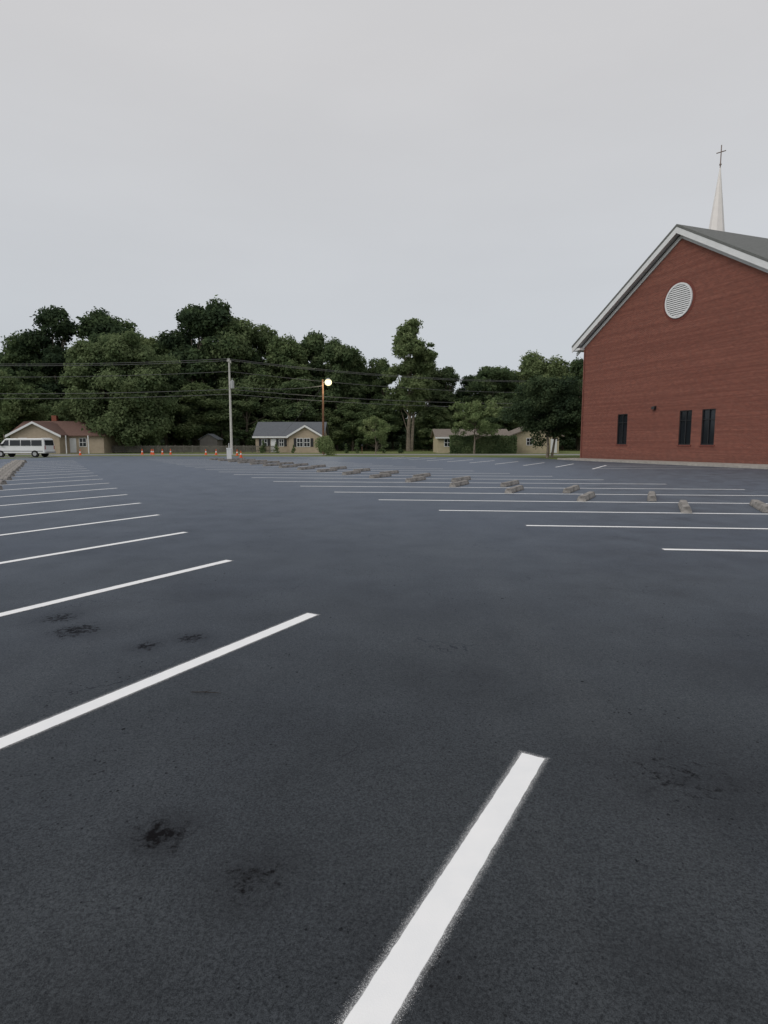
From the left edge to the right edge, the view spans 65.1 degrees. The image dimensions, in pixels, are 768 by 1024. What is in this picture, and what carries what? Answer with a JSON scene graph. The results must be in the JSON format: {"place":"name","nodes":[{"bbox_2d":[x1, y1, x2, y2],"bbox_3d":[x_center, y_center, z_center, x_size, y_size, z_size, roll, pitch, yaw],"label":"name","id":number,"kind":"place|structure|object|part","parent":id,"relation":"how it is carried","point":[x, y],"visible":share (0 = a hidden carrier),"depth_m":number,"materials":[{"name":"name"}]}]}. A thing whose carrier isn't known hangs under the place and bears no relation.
{"place":"outdoors","nodes":[
{"label":"outdoors","id":0,"kind":"place"},
{"bbox_2d":[0,455,77,457],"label":"driveway","id":1,"kind":"structure","parent":0,"point":[32,456],"depth_m":66.97,"materials":[{"name":"concrete"}]},
{"bbox_2d":[0,438,55,456],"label":"white passenger van","id":2,"kind":"object","parent":1,"relation":"on","point":[34,447],"visible":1,"depth_m":63.27,"materials":[{"name":"paint"}]},
{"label":"windows","id":3,"kind":"part","parent":2,"relation":"part of","materials":[{"name":"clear glass"}]},
{"bbox_2d":[0,449,579,458],"bbox_3d":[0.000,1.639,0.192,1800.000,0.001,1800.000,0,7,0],"label":"grass ground","id":4,"kind":"structure","parent":0,"point":[420,451],"depth_m":72.15,"materials":[{"name":"green plant"}]},
{"bbox_2d":[0,370,51,442],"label":"maple tree","id":5,"kind":"object","parent":4,"relation":"on","point":[13,412],"visible":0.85,"depth_m":89.14,"materials":[{"name":"green plant"}]},
{"bbox_2d":[10,424,126,453],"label":"walls","id":6,"kind":"structure","parent":4,"relation":"on","point":[99,444],"depth_m":85.35,"materials":[{"name":"beige"}]},
{"bbox_2d":[5,421,89,453],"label":"windows and trim","id":7,"kind":"structure","parent":6,"relation":"attached to","point":[82,443],"depth_m":83.97,"materials":[{"name":"white paint"}]},
{"bbox_2d":[9,421,111,435],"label":"roof","id":8,"kind":"structure","parent":6,"relation":"on","point":[67,428],"depth_m":86.19,"materials":[{"name":"brown"}]},
{"bbox_2d":[51,415,57,420],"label":"chimney","id":9,"kind":"object","parent":8,"relation":"on","point":[54,417],"visible":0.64,"depth_m":89.19,"materials":[{"name":"brick"}]},
{"bbox_2d":[52,328,181,452],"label":"oak tree","id":10,"kind":"object","parent":4,"relation":"on","point":[141,418],"visible":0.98,"depth_m":87.69,"materials":[{"name":"green plant"}]},
{"bbox_2d":[112,445,274,452],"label":"picket fence","id":11,"kind":"object","parent":4,"relation":"on","point":[201,449],"visible":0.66,"depth_m":87.90,"materials":[{"name":"grey wood"}]},
{"bbox_2d":[198,434,223,451],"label":"garden shed","id":12,"kind":"structure","parent":4,"relation":"on","point":[207,440],"depth_m":96.38,"materials":[{"name":"grey wood"}]},
{"bbox_2d":[227,358,233,454],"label":"utility pole","id":13,"kind":"object","parent":4,"relation":"on","point":[231,384],"visible":0.93,"depth_m":75.81,"materials":[{"name":"grey metal"}]},
{"bbox_2d":[0,359,582,432],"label":"power lines","id":14,"kind":"object","parent":13,"relation":"attached to","point":[234,386],"visible":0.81,"depth_m":75.88,"materials":[{"name":"metal"}]},
{"bbox_2d":[259,440,266,452],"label":"conical shrub","id":15,"kind":"object","parent":4,"relation":"on","point":[263,447],"visible":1,"depth_m":87.41,"materials":[{"name":"green plant"}]},
{"bbox_2d":[274,442,279,452],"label":"conical shrub","id":16,"kind":"object","parent":4,"relation":"on","point":[276,448],"visible":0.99,"depth_m":86.45,"materials":[{"name":"green plant"}]},
{"bbox_2d":[0,295,583,450],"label":"distant treeline","id":17,"kind":"object","parent":4,"relation":"on","point":[219,331],"visible":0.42,"depth_m":107.84,"materials":[{"name":"green plant"}]},
{"bbox_2d":[313,435,335,455],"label":"round shrub","id":18,"kind":"object","parent":4,"relation":"on","point":[325,444],"visible":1,"depth_m":72.12,"materials":[{"name":"green plant"}]},
{"bbox_2d":[322,378,331,453],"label":"street lamp","id":19,"kind":"object","parent":4,"relation":"on","point":[328,381],"visible":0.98,"depth_m":78.71,"materials":[{"name":"brown wood"}]},
{"bbox_2d":[354,440,360,452],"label":"conical shrub","id":20,"kind":"object","parent":4,"relation":"on","point":[356,447],"visible":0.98,"depth_m":85.41,"materials":[{"name":"green plant"}]},
{"bbox_2d":[359,415,391,453],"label":"young tree","id":21,"kind":"object","parent":4,"relation":"on","point":[380,429],"visible":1,"depth_m":79.27,"materials":[{"name":"green plant"}]},
{"bbox_2d":[379,443,385,452],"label":"conical shrub","id":22,"kind":"object","parent":4,"relation":"on","point":[382,448],"visible":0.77,"depth_m":85.49,"materials":[{"name":"green plant"}]},
{"bbox_2d":[397,443,403,452],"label":"conical shrub","id":23,"kind":"object","parent":4,"relation":"on","point":[399,450],"visible":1,"depth_m":86.42,"materials":[{"name":"green plant"}]},
{"bbox_2d":[379,317,437,450],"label":"hickory tree","id":24,"kind":"object","parent":4,"relation":"on","point":[417,366],"visible":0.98,"depth_m":100.48,"materials":[{"name":"green plant"}]},
{"bbox_2d":[449,398,503,453],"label":"dogwood tree","id":25,"kind":"object","parent":4,"relation":"on","point":[473,412],"visible":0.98,"depth_m":80.77,"materials":[{"name":"green plant"}]},
{"bbox_2d":[449,434,517,453],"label":"hedge","id":26,"kind":"object","parent":4,"relation":"on","point":[497,444],"visible":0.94,"depth_m":83.42,"materials":[{"name":"green plant"}]},
{"bbox_2d":[433,431,558,452],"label":"walls","id":27,"kind":"structure","parent":4,"relation":"on","point":[439,447],"depth_m":86.03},
{"bbox_2d":[435,437,556,452],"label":"windows and door","id":28,"kind":"structure","parent":27,"relation":"attached to","point":[446,441],"depth_m":86.00,"materials":[{"name":"white glass"}]},
{"bbox_2d":[430,427,563,437],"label":"roof","id":29,"kind":"structure","parent":27,"relation":"on","point":[445,432],"depth_m":89.11,"materials":[{"name":"beige"}]},
{"bbox_2d":[497,375,582,457],"bbox_3d":[16.872,-9.834,61.975,9.545,8.680,8.216,0,7,0],"label":"crepe myrtle tree","id":30,"kind":"object","parent":4,"relation":"on","point":[538,402],"visible":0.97,"depth_m":60.17,"materials":[{"name":"green plant"}]},
{"bbox_2d":[256,427,326,452],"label":"walls","id":31,"kind":"structure","parent":0,"point":[304,432],"depth_m":89.51,"materials":[{"name":"beige"}]},
{"bbox_2d":[259,438,312,451],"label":"windows and door","id":32,"kind":"structure","parent":31,"relation":"attached to","point":[302,442],"depth_m":90.78,"materials":[{"name":"white glass"}]},
{"bbox_2d":[253,422,328,435],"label":"roof","id":33,"kind":"structure","parent":31,"relation":"on","point":[270,428],"depth_m":92.65,"materials":[{"name":"grey"}]},
{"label":"gable roof","id":34,"kind":"object","parent":31,"relation":"attached to","visible":0},
{"bbox_2d":[252,425,321,437],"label":"white fascia","id":35,"kind":"structure","parent":34,"relation":"attached to","point":[295,431],"depth_m":88.94,"materials":[{"name":"white wood"}]},
{"bbox_2d":[5,454,579,454],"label":"road","id":36,"kind":"structure","parent":0,"point":[306,454],"depth_m":77.57,"materials":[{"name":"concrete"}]},
{"bbox_2d":[0,456,767,1023],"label":"parking lot","id":37,"kind":"structure","parent":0,"point":[278,826],"depth_m":3.35,"materials":[{"name":"black asphalt"}]},
{"bbox_2d":[0,476,11,479],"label":"wheel stop","id":38,"kind":"object","parent":37,"relation":"on","point":[5,477],"visible":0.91,"depth_m":26.00,"materials":[{"name":"concrete"}]},
{"bbox_2d":[0,473,14,476],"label":"wheel stop","id":39,"kind":"object","parent":37,"relation":"on","point":[8,474],"visible":0.83,"depth_m":28.61,"materials":[{"name":"concrete"}]},
{"bbox_2d":[0,470,15,473],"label":"wheel stop","id":40,"kind":"object","parent":37,"relation":"on","point":[6,471],"visible":0.82,"depth_m":31.41,"materials":[{"name":"concrete"}]},
{"bbox_2d":[0,468,18,470],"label":"wheel stop","id":41,"kind":"object","parent":37,"relation":"on","point":[14,469],"visible":0.68,"depth_m":33.92,"materials":[{"name":"concrete"}]},
{"bbox_2d":[2,466,20,468],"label":"wheel stop","id":42,"kind":"object","parent":37,"relation":"on","point":[18,467],"visible":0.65,"depth_m":36.63,"materials":[{"name":"concrete"}]},
{"bbox_2d":[4,464,22,466],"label":"wheel stop","id":43,"kind":"object","parent":37,"relation":"on","point":[13,465],"visible":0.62,"depth_m":39.37,"materials":[{"name":"concrete"}]},
{"bbox_2d":[7,463,23,465],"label":"wheel stop","id":44,"kind":"object","parent":37,"relation":"on","point":[16,463],"visible":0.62,"depth_m":41.78,"materials":[{"name":"concrete"}]},
{"bbox_2d":[226,448,231,458],"bbox_3d":[-14.600,-5.733,56.718,0.500,1.500,0.380,-1,7,-11],"label":"utility pedestal","id":45,"kind":"object","parent":37,"relation":"on","point":[229,453],"visible":0.91,"depth_m":56.59,"materials":[{"name":"white metal"}]},
{"bbox_2d":[238,461,254,462],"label":"wheel stop","id":46,"kind":"object","parent":37,"relation":"on","point":[245,461],"visible":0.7,"depth_m":46.53,"materials":[{"name":"concrete"}]},
{"bbox_2d":[250,462,267,464],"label":"wheel stop","id":47,"kind":"object","parent":37,"relation":"on","point":[253,463],"visible":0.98,"depth_m":43.84,"materials":[{"name":"concrete"}]},
{"bbox_2d":[263,463,281,465],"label":"wheel stop","id":48,"kind":"object","parent":37,"relation":"on","point":[274,464],"visible":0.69,"depth_m":41.41,"materials":[{"name":"concrete"}]},
{"bbox_2d":[279,465,297,467],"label":"wheel stop","id":49,"kind":"object","parent":37,"relation":"on","point":[283,466],"visible":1,"depth_m":38.42,"materials":[{"name":"concrete"}]},
{"bbox_2d":[293,463,307,465],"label":"wheel stop","id":50,"kind":"object","parent":37,"relation":"on","point":[301,464],"visible":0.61,"depth_m":41.47,"materials":[{"name":"concrete"}]},
{"bbox_2d":[297,466,314,469],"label":"wheel stop","id":51,"kind":"object","parent":37,"relation":"on","point":[305,468],"visible":1,"depth_m":35.81,"materials":[{"name":"concrete"}]},
{"bbox_2d":[311,464,325,467],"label":"wheel stop","id":52,"kind":"object","parent":37,"relation":"on","point":[317,466],"visible":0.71,"depth_m":38.73,"materials":[{"name":"concrete"}]},
{"bbox_2d":[316,468,336,471],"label":"wheel stop","id":53,"kind":"object","parent":37,"relation":"on","point":[326,470],"visible":0.94,"depth_m":33.21,"materials":[{"name":"concrete"}]},
{"bbox_2d":[330,466,346,468],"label":"wheel stop","id":54,"kind":"object","parent":37,"relation":"on","point":[342,467],"visible":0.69,"depth_m":36.38,"materials":[{"name":"concrete"}]},
{"bbox_2d":[342,470,360,474],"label":"wheel stop","id":55,"kind":"object","parent":37,"relation":"on","point":[351,472],"visible":0.98,"depth_m":30.47,"materials":[{"name":"concrete"}]},
{"bbox_2d":[353,468,369,471],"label":"wheel stop","id":56,"kind":"object","parent":37,"relation":"on","point":[364,469],"visible":0.73,"depth_m":33.47,"materials":[{"name":"concrete"}]},
{"bbox_2d":[369,473,391,477],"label":"wheel stop","id":57,"kind":"object","parent":37,"relation":"on","point":[380,475],"visible":0.95,"depth_m":27.83,"materials":[{"name":"concrete"}]},
{"bbox_2d":[0,457,767,1023],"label":"parking stripes","id":58,"kind":"object","parent":37,"relation":"on","point":[384,995],"visible":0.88,"depth_m":2.51,"materials":[{"name":"paint"}]},
{"bbox_2d":[379,470,398,473],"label":"wheel stop","id":59,"kind":"object","parent":37,"relation":"on","point":[394,471],"visible":0.73,"depth_m":30.84,"materials":[{"name":"concrete"}]},
{"bbox_2d":[405,476,425,481],"bbox_3d":[1.351,-1.391,25.420,0.238,0.150,1.840,3,7,24],"label":"wheel stop","id":60,"kind":"object","parent":37,"relation":"on","point":[414,479],"visible":0.99,"depth_m":25.18,"materials":[{"name":"concrete"}]},
{"bbox_2d":[412,473,430,477],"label":"wheel stop","id":61,"kind":"object","parent":37,"relation":"on","point":[423,474],"visible":0.81,"depth_m":28.04,"materials":[{"name":"concrete"}]},
{"bbox_2d":[449,480,468,486],"bbox_3d":[2.855,-1.079,22.751,0.238,0.150,1.840,3,7,24],"label":"wheel stop","id":62,"kind":"object","parent":37,"relation":"on","point":[459,483],"visible":0.98,"depth_m":22.40,"materials":[{"name":"concrete"}]},
{"bbox_2d":[451,476,470,481],"bbox_3d":[3.280,-1.401,25.509,0.238,0.150,1.840,3,8,27],"label":"wheel stop","id":63,"kind":"object","parent":37,"relation":"on","point":[461,478],"visible":0.98,"depth_m":25.27,"materials":[{"name":"concrete"}]},
{"bbox_2d":[500,480,518,486],"bbox_3d":[4.785,-1.089,22.840,0.238,0.150,1.840,3,8,28],"label":"wheel stop","id":64,"kind":"object","parent":37,"relation":"on","point":[509,483],"visible":1,"depth_m":22.49,"materials":[{"name":"concrete"}]},
{"bbox_2d":[504,485,523,492],"bbox_3d":[4.360,-0.767,20.081,0.238,0.150,1.840,3,7,25],"label":"wheel stop","id":65,"kind":"object","parent":37,"relation":"on","point":[514,489],"visible":1,"depth_m":19.76,"materials":[{"name":"concrete"}]},
{"bbox_2d":[562,485,579,492],"bbox_3d":[6.290,-0.777,20.171,0.238,0.150,1.840,3,8,27],"label":"wheel stop","id":66,"kind":"object","parent":37,"relation":"on","point":[571,489],"visible":1,"depth_m":19.76,"materials":[{"name":"concrete"}]},
{"bbox_2d":[577,491,595,501],"bbox_3d":[5.865,-0.455,17.412,0.238,0.150,1.840,3,8,27],"label":"wheel stop","id":67,"kind":"object","parent":37,"relation":"on","point":[587,496],"visible":1,"depth_m":16.93,"materials":[{"name":"concrete"}]},
{"bbox_2d":[647,491,656,501],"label":"wheel stop","id":68,"kind":"object","parent":37,"relation":"on","point":[651,496],"visible":1,"depth_m":16.72,"materials":[{"name":"concrete"}]},
{"bbox_2d":[678,500,691,512],"bbox_3d":[7.370,-0.142,14.743,0.238,0.150,1.840,3,7,24],"label":"wheel stop","id":69,"kind":"object","parent":37,"relation":"on","point":[684,506],"visible":1,"depth_m":14.11,"materials":[{"name":"concrete"}]},
{"bbox_2d":[749,499,767,512],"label":"wheel stop","id":70,"kind":"object","parent":37,"relation":"on","point":[759,505],"visible":1,"depth_m":14.65,"materials":[{"name":"concrete"}]},
{"bbox_2d":[0,0,767,417],"label":"sky","id":71,"kind":"structure","parent":0,"point":[489,174],"materials":[{"name":"grey"}]},
{"bbox_2d":[557,458,767,468],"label":"sidewalk","id":72,"kind":"structure","parent":0,"point":[740,465],"depth_m":42.64,"materials":[{"name":"concrete"}]},
{"bbox_2d":[572,145,767,463],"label":"brick church","id":73,"kind":"structure","parent":0,"point":[671,342],"depth_m":44.03,"materials":[{"name":"red brick"}]},
{"bbox_2d":[617,414,627,443],"bbox_3d":[19.963,-6.912,50.282,0.080,2.510,1.160,-2,7,-20],"label":"window","id":74,"kind":"structure","parent":73,"relation":"in","point":[622,418],"depth_m":50.33,"materials":[{"name":"black glass"}]},
{"bbox_2d":[678,410,691,444],"bbox_3d":[22.186,-6.203,44.215,0.080,2.510,1.120,-2,7,-20],"label":"window","id":75,"kind":"structure","parent":73,"relation":"in","point":[686,415],"depth_m":44.26,"materials":[{"name":"black glass"}]},
{"bbox_2d":[701,409,715,444],"bbox_3d":[22.870,-5.984,42.349,0.080,2.510,1.120,-2,7,-20],"label":"window","id":76,"kind":"structure","parent":73,"relation":"in","point":[708,418],"depth_m":42.39,"materials":[{"name":"black glass"}]}
]}

